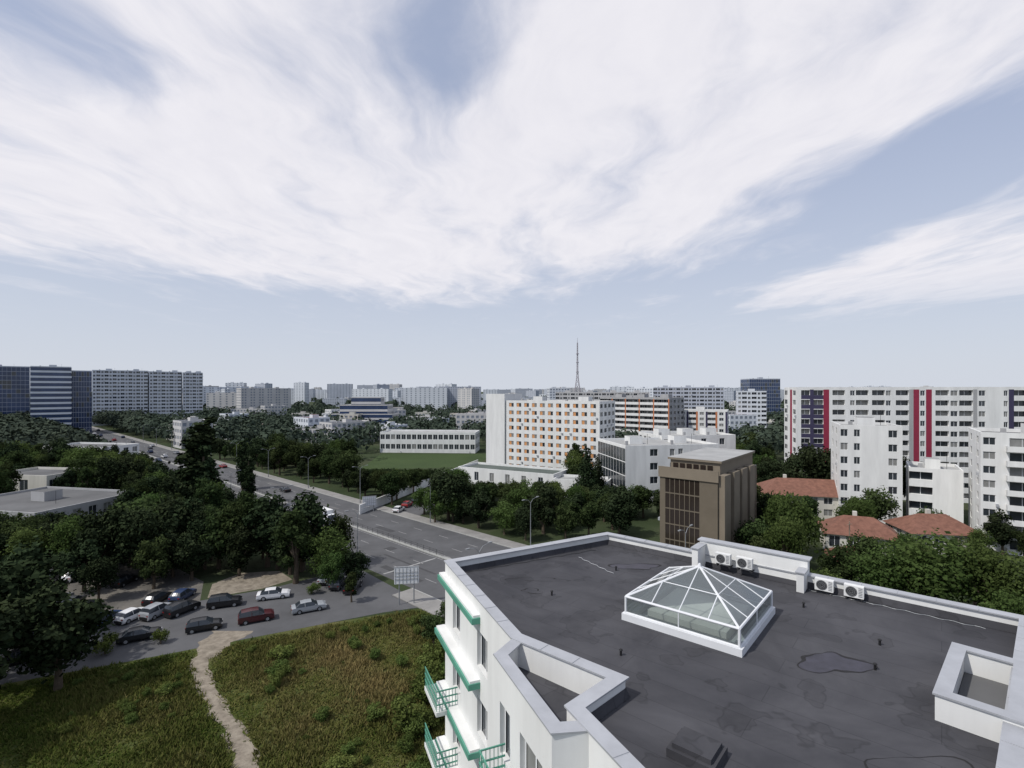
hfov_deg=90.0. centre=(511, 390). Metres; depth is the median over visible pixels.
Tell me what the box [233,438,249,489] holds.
poplar tree
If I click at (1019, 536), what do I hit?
deciduous tree
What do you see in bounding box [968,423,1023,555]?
residential building
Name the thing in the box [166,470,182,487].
dark leaved tree
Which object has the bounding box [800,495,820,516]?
deciduous tree
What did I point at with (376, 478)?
deciduous tree
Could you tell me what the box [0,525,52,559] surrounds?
leafy tree
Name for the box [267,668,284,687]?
shrub
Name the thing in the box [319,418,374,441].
townhouse building
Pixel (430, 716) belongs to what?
shrub
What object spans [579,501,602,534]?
deciduous tree
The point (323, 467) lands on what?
slender tree
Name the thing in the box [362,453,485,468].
sports pitch
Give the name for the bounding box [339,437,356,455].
deciduous tree
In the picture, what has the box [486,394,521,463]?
stair tower building
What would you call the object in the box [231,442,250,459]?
leafy tree
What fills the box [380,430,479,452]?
sports hall building
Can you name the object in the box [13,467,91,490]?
warehouse building
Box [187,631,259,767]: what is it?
dirt path
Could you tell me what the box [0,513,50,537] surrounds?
deciduous tree
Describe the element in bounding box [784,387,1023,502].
striped apartment building
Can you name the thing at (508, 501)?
deciduous tree
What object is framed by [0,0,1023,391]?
sky
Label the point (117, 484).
deciduous tree
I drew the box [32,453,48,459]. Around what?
leafy tree
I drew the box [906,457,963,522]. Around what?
white balcony building
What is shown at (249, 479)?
poplar tree
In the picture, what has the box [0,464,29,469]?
dark leaved tree
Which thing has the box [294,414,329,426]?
townhouse building
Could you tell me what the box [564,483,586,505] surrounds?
leafy tree
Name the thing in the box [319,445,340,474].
deciduous tree
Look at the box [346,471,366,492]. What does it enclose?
deciduous tree
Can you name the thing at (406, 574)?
billboard
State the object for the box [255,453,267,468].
deciduous tree
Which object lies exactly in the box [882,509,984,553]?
red roof house
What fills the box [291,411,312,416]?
townhouse building
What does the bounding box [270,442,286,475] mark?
slender tree
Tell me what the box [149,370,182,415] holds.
apartment block
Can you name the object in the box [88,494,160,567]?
deciduous tree
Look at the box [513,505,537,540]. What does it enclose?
dark leaved tree
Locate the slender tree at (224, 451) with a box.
[220,445,227,460]
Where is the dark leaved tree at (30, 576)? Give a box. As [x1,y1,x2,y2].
[0,552,85,662]
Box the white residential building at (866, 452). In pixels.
[831,415,902,523]
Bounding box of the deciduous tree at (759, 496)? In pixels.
[757,486,769,515]
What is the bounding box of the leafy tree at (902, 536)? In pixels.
[892,531,922,549]
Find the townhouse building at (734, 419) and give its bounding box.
[729,414,756,435]
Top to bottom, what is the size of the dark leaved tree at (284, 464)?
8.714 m
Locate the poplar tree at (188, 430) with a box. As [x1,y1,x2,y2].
[185,429,195,484]
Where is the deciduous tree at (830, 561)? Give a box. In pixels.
[814,545,865,580]
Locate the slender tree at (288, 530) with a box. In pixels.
[271,508,317,583]
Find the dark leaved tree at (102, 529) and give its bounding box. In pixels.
[69,505,131,564]
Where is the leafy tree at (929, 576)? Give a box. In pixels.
[865,527,994,605]
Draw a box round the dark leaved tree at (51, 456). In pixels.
[44,441,76,464]
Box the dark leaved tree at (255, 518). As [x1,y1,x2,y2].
[239,490,288,567]
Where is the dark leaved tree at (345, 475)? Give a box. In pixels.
[340,468,351,491]
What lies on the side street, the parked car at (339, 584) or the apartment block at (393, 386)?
the parked car at (339, 584)
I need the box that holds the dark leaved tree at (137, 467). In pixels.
[114,454,148,488]
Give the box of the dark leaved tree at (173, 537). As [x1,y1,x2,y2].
[158,529,183,577]
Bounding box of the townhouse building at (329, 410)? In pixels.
[325,409,339,412]
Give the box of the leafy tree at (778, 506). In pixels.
[758,490,827,552]
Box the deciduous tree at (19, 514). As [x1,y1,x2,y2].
[0,512,24,522]
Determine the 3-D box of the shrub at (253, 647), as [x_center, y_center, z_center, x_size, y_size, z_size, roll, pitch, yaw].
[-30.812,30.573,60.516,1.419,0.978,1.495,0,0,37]
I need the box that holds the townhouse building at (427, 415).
[406,414,449,418]
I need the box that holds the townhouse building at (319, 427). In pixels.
[291,424,345,444]
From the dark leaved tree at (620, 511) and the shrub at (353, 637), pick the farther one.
the dark leaved tree at (620, 511)
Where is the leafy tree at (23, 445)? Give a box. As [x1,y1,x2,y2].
[8,440,36,454]
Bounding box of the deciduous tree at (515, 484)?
[497,479,526,504]
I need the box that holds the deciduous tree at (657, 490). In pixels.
[651,489,659,505]
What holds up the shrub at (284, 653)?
on the meadow
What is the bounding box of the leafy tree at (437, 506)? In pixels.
[421,489,446,522]
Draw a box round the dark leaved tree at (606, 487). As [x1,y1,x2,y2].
[603,483,612,492]
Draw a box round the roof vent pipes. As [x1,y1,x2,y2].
[551,566,881,669]
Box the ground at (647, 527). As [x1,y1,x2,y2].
[1,392,1023,622]
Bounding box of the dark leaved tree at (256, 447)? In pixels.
[247,436,268,466]
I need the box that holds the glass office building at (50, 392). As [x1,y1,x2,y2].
[30,365,71,424]
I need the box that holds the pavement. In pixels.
[92,426,528,615]
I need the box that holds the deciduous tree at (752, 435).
[741,432,758,443]
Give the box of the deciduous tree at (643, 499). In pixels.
[629,485,652,517]
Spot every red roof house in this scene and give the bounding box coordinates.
[757,474,837,519]
[818,511,898,554]
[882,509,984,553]
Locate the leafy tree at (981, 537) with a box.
[965,526,1000,549]
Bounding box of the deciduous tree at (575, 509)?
[557,500,581,516]
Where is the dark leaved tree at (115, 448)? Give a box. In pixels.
[104,444,119,453]
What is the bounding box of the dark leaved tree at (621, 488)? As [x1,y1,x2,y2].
[607,484,628,495]
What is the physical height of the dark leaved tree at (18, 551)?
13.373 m
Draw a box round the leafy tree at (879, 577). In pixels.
[840,542,909,590]
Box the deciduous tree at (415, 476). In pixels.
[404,469,423,493]
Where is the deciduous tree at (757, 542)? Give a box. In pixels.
[748,535,772,549]
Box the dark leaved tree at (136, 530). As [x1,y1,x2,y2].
[109,504,177,579]
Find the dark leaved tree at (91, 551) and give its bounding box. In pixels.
[48,535,109,591]
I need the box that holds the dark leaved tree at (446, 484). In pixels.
[427,467,471,519]
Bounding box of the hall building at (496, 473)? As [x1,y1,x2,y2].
[458,462,567,486]
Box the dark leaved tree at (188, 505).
[158,495,204,532]
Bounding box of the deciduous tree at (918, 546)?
[897,537,932,561]
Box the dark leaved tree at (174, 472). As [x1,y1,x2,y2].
[163,467,184,477]
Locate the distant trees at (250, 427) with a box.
[0,403,783,453]
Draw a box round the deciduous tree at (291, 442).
[286,438,302,449]
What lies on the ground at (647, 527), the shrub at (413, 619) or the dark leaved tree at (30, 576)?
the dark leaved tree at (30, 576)
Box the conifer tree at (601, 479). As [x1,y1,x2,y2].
[592,455,605,488]
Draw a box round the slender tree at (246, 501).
[237,490,261,531]
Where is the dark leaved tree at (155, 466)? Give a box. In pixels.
[144,459,173,476]
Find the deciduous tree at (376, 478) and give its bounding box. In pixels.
[367,469,388,495]
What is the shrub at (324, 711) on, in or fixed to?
on the meadow
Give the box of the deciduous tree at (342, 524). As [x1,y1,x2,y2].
[321,510,355,548]
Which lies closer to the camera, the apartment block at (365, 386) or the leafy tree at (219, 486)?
the leafy tree at (219, 486)
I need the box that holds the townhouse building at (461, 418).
[456,411,485,429]
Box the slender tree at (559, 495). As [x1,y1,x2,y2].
[553,490,564,515]
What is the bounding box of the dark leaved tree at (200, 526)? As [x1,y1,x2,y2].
[187,516,216,569]
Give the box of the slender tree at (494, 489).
[488,482,499,510]
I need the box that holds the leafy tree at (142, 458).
[132,454,152,465]
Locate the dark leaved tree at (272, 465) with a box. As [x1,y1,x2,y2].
[267,452,280,472]
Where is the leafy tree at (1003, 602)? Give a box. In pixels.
[977,587,1023,614]
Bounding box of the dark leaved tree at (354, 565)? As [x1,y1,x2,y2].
[339,550,371,579]
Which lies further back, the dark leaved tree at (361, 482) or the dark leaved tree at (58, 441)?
the dark leaved tree at (58, 441)
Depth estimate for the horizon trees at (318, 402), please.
808.10 m
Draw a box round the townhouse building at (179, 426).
[173,416,212,448]
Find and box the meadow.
[0,609,444,767]
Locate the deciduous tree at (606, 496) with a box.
[595,491,613,529]
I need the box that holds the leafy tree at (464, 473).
[452,467,472,482]
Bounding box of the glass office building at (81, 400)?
[71,370,91,431]
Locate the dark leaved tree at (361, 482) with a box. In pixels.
[352,468,373,495]
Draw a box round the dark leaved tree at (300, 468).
[296,459,305,478]
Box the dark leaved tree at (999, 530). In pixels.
[981,508,1016,554]
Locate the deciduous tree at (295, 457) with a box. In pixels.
[281,442,313,475]
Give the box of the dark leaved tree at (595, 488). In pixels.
[590,483,606,497]
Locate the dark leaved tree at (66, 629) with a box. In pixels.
[12,579,118,691]
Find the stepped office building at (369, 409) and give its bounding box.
[340,404,392,413]
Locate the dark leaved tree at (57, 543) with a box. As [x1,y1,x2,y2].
[45,519,80,556]
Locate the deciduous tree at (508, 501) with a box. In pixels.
[495,494,516,508]
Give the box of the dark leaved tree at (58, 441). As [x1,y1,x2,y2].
[52,437,82,450]
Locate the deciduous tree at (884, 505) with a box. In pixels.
[859,485,901,519]
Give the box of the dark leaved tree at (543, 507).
[521,481,561,533]
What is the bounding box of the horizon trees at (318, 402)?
[203,395,783,409]
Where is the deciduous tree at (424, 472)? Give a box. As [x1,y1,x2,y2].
[422,470,430,479]
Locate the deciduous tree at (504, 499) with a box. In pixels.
[493,498,515,519]
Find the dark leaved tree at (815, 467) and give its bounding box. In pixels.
[787,442,830,478]
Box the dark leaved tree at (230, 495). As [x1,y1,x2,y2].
[220,486,239,503]
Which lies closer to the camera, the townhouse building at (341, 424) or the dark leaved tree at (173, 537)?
the dark leaved tree at (173, 537)
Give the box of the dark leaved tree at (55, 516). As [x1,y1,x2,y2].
[42,511,68,522]
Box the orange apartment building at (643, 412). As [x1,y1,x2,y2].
[600,394,684,437]
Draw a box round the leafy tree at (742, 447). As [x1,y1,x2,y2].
[736,443,746,449]
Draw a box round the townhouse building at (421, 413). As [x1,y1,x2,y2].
[415,411,430,415]
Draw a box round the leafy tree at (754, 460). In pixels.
[752,453,775,464]
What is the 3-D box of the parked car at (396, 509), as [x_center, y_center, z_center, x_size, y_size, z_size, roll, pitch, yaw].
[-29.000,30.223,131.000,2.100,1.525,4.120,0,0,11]
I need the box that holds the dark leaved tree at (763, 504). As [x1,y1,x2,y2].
[756,492,772,524]
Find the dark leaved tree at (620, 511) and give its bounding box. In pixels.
[598,488,641,534]
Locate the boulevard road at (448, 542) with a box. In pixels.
[90,428,510,601]
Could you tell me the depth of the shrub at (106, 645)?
60.13 m
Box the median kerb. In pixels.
[97,437,450,559]
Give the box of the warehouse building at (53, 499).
[0,486,123,520]
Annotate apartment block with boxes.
[92,369,148,425]
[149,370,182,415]
[182,370,202,415]
[203,385,239,404]
[206,391,235,410]
[221,388,235,392]
[225,382,246,386]
[236,387,290,408]
[255,383,271,387]
[291,389,293,404]
[294,382,308,403]
[309,388,314,401]
[315,389,326,399]
[322,398,347,406]
[327,383,352,397]
[352,388,392,401]
[357,385,372,388]
[373,384,388,388]
[386,384,401,390]
[393,390,400,396]
[393,397,400,406]
[395,387,412,403]
[406,387,447,411]
[434,386,480,411]
[436,383,456,386]
[458,387,478,409]
[483,389,496,399]
[497,389,510,393]
[515,388,532,396]
[526,390,538,396]
[547,387,569,399]
[555,390,648,399]
[560,387,584,391]
[610,386,633,391]
[626,387,652,396]
[653,384,723,408]
[724,387,740,390]
[724,390,735,401]
[729,401,735,409]
[736,389,765,429]
[780,389,783,401]
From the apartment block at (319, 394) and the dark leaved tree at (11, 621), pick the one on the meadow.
the dark leaved tree at (11, 621)
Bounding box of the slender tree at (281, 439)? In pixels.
[269,436,288,453]
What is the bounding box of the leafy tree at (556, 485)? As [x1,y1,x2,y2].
[547,481,566,506]
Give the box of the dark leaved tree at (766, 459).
[757,456,771,465]
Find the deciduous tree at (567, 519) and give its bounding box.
[553,503,579,538]
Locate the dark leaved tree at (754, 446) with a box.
[743,439,762,461]
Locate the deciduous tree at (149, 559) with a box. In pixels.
[131,534,171,588]
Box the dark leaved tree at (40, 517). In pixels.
[18,515,49,522]
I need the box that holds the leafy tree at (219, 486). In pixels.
[204,480,233,501]
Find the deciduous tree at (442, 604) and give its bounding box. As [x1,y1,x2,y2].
[440,601,444,619]
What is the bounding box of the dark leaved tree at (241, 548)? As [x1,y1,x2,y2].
[222,525,263,575]
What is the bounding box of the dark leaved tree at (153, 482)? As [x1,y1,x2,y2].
[133,475,162,494]
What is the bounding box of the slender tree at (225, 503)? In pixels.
[218,499,229,511]
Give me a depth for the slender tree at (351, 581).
74.42 m
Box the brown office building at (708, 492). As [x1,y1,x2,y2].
[658,447,756,548]
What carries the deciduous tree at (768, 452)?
on the ground at (647, 527)
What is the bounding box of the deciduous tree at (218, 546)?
[198,504,238,569]
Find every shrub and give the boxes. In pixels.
[57,721,72,734]
[90,630,119,655]
[115,697,128,708]
[117,701,136,714]
[121,672,133,679]
[124,711,137,719]
[125,713,137,724]
[141,687,151,697]
[151,628,169,643]
[151,667,165,676]
[154,681,172,695]
[158,701,170,710]
[161,682,173,694]
[167,711,175,717]
[171,680,183,688]
[245,645,256,652]
[263,659,288,674]
[264,683,275,693]
[266,644,295,658]
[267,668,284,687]
[278,662,291,674]
[281,648,290,657]
[298,668,306,674]
[306,582,320,593]
[311,706,332,721]
[325,750,358,767]
[326,630,335,638]
[339,625,348,631]
[340,741,354,754]
[347,635,358,646]
[349,636,362,649]
[353,737,361,745]
[362,625,368,632]
[362,753,370,764]
[364,701,386,721]
[368,648,381,659]
[373,620,380,626]
[387,692,426,731]
[395,654,409,665]
[396,731,414,753]
[402,717,428,742]
[404,713,428,736]
[406,615,416,625]
[406,760,429,767]
[408,664,443,691]
[413,624,421,634]
[413,652,440,675]
[413,673,442,702]
[413,754,431,767]
[415,746,430,765]
[416,611,426,621]
[422,638,444,665]
[424,706,439,729]
[438,667,444,679]
[439,660,444,677]
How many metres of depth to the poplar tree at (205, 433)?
126.46 m
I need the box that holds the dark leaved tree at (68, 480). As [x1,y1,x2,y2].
[51,467,76,486]
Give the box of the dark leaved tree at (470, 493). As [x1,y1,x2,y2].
[460,480,476,515]
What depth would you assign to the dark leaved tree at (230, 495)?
115.20 m
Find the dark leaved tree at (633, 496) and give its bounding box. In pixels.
[622,490,640,512]
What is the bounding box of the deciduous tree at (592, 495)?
[588,489,599,505]
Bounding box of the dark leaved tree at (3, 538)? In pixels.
[0,531,13,559]
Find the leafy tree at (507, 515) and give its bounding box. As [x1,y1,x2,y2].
[487,500,523,534]
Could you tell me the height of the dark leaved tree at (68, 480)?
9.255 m
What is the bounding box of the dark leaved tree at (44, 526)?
[32,519,61,555]
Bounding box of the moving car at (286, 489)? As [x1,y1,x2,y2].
[279,487,290,491]
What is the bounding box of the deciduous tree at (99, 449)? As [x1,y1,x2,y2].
[91,445,108,452]
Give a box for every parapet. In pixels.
[445,535,1018,767]
[493,639,588,767]
[690,537,811,592]
[932,642,1023,742]
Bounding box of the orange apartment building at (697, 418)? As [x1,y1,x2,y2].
[684,406,728,433]
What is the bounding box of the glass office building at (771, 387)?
[740,376,779,413]
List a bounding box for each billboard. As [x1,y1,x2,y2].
[362,496,375,510]
[394,566,418,604]
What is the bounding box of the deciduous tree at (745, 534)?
[733,515,770,544]
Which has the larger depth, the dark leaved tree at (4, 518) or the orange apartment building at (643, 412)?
the orange apartment building at (643, 412)
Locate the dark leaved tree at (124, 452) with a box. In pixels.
[119,449,130,455]
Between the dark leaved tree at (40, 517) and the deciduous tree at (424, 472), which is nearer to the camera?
the dark leaved tree at (40, 517)
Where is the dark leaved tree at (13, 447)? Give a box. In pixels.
[0,440,28,462]
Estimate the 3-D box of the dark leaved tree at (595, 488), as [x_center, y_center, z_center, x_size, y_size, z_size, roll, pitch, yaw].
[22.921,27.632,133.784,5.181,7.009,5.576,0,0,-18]
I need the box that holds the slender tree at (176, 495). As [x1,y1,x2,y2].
[170,493,181,498]
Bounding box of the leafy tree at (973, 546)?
[945,534,1001,605]
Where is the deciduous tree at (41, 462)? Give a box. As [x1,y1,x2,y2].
[21,454,53,467]
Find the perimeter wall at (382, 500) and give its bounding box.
[359,460,477,513]
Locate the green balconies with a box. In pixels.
[424,572,504,767]
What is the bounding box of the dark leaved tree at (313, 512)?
[260,486,334,571]
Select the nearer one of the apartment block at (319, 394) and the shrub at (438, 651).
the shrub at (438, 651)
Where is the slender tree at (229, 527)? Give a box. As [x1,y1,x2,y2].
[212,501,247,568]
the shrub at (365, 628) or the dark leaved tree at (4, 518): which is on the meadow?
the shrub at (365, 628)
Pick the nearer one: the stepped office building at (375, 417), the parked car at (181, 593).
the parked car at (181, 593)
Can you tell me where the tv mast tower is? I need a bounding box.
[574,338,580,391]
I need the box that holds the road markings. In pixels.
[102,438,475,582]
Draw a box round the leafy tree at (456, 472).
[444,467,463,480]
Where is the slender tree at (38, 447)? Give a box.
[33,443,43,454]
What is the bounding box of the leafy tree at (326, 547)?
[299,525,355,577]
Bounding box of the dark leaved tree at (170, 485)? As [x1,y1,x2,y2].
[153,473,195,501]
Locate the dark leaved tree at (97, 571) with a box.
[74,555,120,598]
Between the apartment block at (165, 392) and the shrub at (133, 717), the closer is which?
the shrub at (133, 717)
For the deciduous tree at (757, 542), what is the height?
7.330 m
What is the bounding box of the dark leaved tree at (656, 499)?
[652,491,659,513]
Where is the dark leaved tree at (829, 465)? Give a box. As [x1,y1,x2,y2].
[821,448,830,477]
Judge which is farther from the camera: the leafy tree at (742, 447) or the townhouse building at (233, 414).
the townhouse building at (233, 414)
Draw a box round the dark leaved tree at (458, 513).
[452,491,471,523]
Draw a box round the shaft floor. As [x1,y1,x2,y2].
[958,672,1007,709]
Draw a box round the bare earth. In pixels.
[208,571,291,597]
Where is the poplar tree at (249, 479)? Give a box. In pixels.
[241,456,257,496]
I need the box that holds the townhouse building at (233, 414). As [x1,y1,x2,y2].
[219,411,248,419]
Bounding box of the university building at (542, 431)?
[505,395,614,468]
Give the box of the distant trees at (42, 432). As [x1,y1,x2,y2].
[0,409,147,447]
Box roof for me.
[465,545,1015,767]
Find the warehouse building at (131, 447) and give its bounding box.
[42,442,138,453]
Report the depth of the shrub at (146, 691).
51.51 m
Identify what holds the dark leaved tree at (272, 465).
on the ground at (647, 527)
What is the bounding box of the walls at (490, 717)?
[445,590,549,767]
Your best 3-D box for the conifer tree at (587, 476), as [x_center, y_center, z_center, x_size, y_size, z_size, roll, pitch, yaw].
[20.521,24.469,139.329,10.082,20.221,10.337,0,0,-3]
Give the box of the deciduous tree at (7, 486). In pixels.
[0,469,18,493]
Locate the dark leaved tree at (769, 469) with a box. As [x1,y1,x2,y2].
[757,458,792,482]
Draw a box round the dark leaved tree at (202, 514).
[187,505,221,560]
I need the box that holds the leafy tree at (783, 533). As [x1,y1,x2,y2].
[758,516,811,555]
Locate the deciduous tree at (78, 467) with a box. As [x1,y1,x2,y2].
[68,453,100,481]
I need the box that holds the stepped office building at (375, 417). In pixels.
[331,413,398,422]
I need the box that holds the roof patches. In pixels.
[505,563,973,767]
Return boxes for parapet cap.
[444,532,1023,767]
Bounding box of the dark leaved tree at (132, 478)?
[121,472,144,489]
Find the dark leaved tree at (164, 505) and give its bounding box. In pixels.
[152,494,206,536]
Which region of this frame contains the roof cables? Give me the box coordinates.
[467,550,985,628]
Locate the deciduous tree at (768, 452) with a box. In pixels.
[760,447,776,458]
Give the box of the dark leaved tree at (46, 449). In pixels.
[39,440,55,455]
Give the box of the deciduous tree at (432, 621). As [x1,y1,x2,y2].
[419,609,444,646]
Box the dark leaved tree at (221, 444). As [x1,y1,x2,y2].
[213,437,230,458]
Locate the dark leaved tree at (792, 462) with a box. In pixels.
[781,453,809,478]
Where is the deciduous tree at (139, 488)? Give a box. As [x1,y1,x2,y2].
[117,478,155,500]
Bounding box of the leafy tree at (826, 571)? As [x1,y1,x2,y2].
[811,567,841,578]
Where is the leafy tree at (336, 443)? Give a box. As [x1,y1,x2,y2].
[326,438,345,448]
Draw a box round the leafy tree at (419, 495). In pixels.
[411,487,431,514]
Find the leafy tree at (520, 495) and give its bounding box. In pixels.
[506,479,539,509]
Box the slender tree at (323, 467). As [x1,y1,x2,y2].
[319,454,333,483]
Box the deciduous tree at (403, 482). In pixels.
[387,471,409,499]
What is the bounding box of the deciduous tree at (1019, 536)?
[1010,528,1023,555]
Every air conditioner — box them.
[715,551,731,566]
[736,555,752,571]
[815,576,833,594]
[844,582,863,600]
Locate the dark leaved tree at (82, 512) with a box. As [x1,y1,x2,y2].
[68,509,91,526]
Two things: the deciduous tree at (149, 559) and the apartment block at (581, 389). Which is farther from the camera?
the apartment block at (581, 389)
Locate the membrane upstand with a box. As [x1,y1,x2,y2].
[460,540,1017,720]
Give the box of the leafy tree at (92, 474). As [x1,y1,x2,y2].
[78,466,97,488]
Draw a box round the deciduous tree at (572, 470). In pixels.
[566,464,584,474]
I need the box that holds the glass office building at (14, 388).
[0,365,29,414]
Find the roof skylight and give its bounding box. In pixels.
[622,563,774,657]
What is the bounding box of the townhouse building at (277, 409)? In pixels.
[260,404,286,414]
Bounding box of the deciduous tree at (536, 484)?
[530,479,546,491]
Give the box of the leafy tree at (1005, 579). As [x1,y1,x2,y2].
[954,542,1023,604]
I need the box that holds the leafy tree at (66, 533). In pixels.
[45,513,87,554]
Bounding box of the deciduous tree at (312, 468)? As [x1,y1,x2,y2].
[304,460,320,482]
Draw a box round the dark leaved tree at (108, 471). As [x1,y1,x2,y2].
[91,454,129,488]
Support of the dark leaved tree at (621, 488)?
on the ground at (647, 527)
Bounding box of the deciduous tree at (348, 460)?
[326,448,363,486]
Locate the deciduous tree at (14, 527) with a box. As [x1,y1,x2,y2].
[1,521,37,535]
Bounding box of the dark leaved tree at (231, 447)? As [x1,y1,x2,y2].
[227,439,249,456]
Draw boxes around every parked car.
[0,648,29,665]
[49,569,58,581]
[61,572,73,582]
[62,595,86,601]
[102,610,122,626]
[109,574,139,587]
[113,607,143,624]
[116,625,161,644]
[138,602,169,620]
[141,591,171,605]
[162,599,200,617]
[168,588,196,602]
[185,616,222,634]
[206,593,242,609]
[238,606,274,625]
[256,587,290,600]
[291,598,326,614]
[317,574,329,584]
[328,575,346,589]
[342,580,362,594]
[392,506,404,512]
[401,501,412,507]
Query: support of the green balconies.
attached to the walls at (490, 717)
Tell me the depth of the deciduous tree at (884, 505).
107.93 m
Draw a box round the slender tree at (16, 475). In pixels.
[0,461,22,492]
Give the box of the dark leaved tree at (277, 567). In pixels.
[258,505,288,569]
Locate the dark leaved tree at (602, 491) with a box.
[592,487,609,521]
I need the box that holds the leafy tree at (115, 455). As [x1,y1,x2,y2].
[89,450,120,466]
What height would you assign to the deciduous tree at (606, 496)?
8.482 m
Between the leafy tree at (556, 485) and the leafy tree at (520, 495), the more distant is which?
the leafy tree at (556, 485)
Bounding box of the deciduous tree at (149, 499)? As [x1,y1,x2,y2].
[137,494,167,508]
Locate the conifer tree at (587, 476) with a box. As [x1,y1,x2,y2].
[573,443,602,490]
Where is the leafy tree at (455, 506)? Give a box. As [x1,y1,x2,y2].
[441,495,459,521]
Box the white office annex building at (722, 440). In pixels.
[638,427,735,448]
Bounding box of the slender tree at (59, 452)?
[49,448,72,466]
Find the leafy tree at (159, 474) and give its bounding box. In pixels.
[143,470,168,489]
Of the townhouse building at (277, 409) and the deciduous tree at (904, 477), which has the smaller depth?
the deciduous tree at (904, 477)
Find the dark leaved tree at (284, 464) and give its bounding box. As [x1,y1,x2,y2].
[280,449,288,470]
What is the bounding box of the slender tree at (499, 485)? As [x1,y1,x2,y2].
[496,482,505,500]
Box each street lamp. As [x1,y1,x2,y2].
[344,506,369,551]
[422,480,430,522]
[465,541,491,551]
[522,496,538,544]
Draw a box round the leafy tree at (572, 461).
[561,450,582,468]
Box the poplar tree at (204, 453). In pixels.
[189,442,223,488]
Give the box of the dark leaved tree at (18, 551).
[0,535,54,580]
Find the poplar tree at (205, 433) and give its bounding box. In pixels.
[168,416,228,490]
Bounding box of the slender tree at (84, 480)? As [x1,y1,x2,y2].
[74,467,96,487]
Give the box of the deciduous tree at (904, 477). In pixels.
[903,455,910,497]
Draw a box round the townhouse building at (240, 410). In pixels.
[231,407,270,414]
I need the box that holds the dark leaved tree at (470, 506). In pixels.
[462,488,492,527]
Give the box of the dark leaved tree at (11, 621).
[0,591,35,688]
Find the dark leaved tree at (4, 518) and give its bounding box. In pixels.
[0,513,12,526]
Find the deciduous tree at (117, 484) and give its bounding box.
[112,470,142,489]
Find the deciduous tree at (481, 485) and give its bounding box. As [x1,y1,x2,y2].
[470,482,490,508]
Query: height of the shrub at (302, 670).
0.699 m
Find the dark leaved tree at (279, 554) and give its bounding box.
[270,519,319,574]
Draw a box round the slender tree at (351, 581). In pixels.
[344,571,357,601]
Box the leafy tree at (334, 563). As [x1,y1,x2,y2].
[316,549,344,585]
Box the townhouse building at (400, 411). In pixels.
[393,408,405,415]
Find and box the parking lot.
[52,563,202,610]
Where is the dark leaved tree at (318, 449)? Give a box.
[307,442,328,461]
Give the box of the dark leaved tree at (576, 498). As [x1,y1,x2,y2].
[565,491,584,514]
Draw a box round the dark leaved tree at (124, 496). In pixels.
[112,487,145,505]
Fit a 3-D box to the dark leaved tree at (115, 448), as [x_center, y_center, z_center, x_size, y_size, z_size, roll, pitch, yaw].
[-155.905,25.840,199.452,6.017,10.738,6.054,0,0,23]
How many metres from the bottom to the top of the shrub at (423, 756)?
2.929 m
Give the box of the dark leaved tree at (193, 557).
[169,529,214,580]
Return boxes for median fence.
[100,437,442,555]
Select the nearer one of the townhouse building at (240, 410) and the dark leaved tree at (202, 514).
the dark leaved tree at (202, 514)
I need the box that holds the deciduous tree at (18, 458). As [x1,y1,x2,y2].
[0,450,34,468]
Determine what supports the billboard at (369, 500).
on the boulevard road at (448, 542)
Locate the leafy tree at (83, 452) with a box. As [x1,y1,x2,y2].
[55,445,100,467]
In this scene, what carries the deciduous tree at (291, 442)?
on the ground at (647, 527)
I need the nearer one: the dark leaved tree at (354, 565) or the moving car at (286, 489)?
the dark leaved tree at (354, 565)
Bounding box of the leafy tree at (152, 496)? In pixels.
[131,491,162,505]
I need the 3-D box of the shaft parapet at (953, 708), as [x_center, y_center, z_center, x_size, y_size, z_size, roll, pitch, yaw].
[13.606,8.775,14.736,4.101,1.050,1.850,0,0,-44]
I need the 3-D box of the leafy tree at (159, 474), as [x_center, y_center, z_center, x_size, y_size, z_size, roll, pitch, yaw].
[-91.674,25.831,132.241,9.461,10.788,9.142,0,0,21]
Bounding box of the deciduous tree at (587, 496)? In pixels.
[570,485,591,505]
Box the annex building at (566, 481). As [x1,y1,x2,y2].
[553,474,610,496]
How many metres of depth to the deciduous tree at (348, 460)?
163.11 m
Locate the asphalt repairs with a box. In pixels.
[150,449,435,581]
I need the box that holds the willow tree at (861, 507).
[833,496,881,518]
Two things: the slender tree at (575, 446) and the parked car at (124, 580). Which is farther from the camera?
the slender tree at (575, 446)
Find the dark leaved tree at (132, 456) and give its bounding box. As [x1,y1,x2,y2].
[127,453,149,459]
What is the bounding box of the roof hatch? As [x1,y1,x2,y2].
[666,726,727,767]
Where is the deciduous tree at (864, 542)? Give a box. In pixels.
[835,529,884,563]
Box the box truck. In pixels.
[322,507,334,524]
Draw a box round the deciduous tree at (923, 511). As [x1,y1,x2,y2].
[916,506,949,515]
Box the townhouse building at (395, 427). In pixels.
[375,421,407,432]
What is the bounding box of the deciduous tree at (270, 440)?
[264,432,289,449]
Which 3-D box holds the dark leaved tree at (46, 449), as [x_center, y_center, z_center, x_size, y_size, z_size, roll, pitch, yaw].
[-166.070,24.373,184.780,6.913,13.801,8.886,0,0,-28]
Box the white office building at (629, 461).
[598,433,718,500]
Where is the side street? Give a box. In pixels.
[0,568,416,684]
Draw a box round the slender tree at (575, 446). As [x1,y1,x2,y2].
[565,443,583,458]
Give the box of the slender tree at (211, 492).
[191,478,226,510]
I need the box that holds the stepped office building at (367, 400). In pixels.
[351,397,384,404]
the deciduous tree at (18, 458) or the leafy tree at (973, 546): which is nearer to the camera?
the leafy tree at (973, 546)
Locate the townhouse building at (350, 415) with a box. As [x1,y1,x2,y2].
[339,412,361,419]
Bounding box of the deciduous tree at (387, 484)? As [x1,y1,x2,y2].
[376,469,403,504]

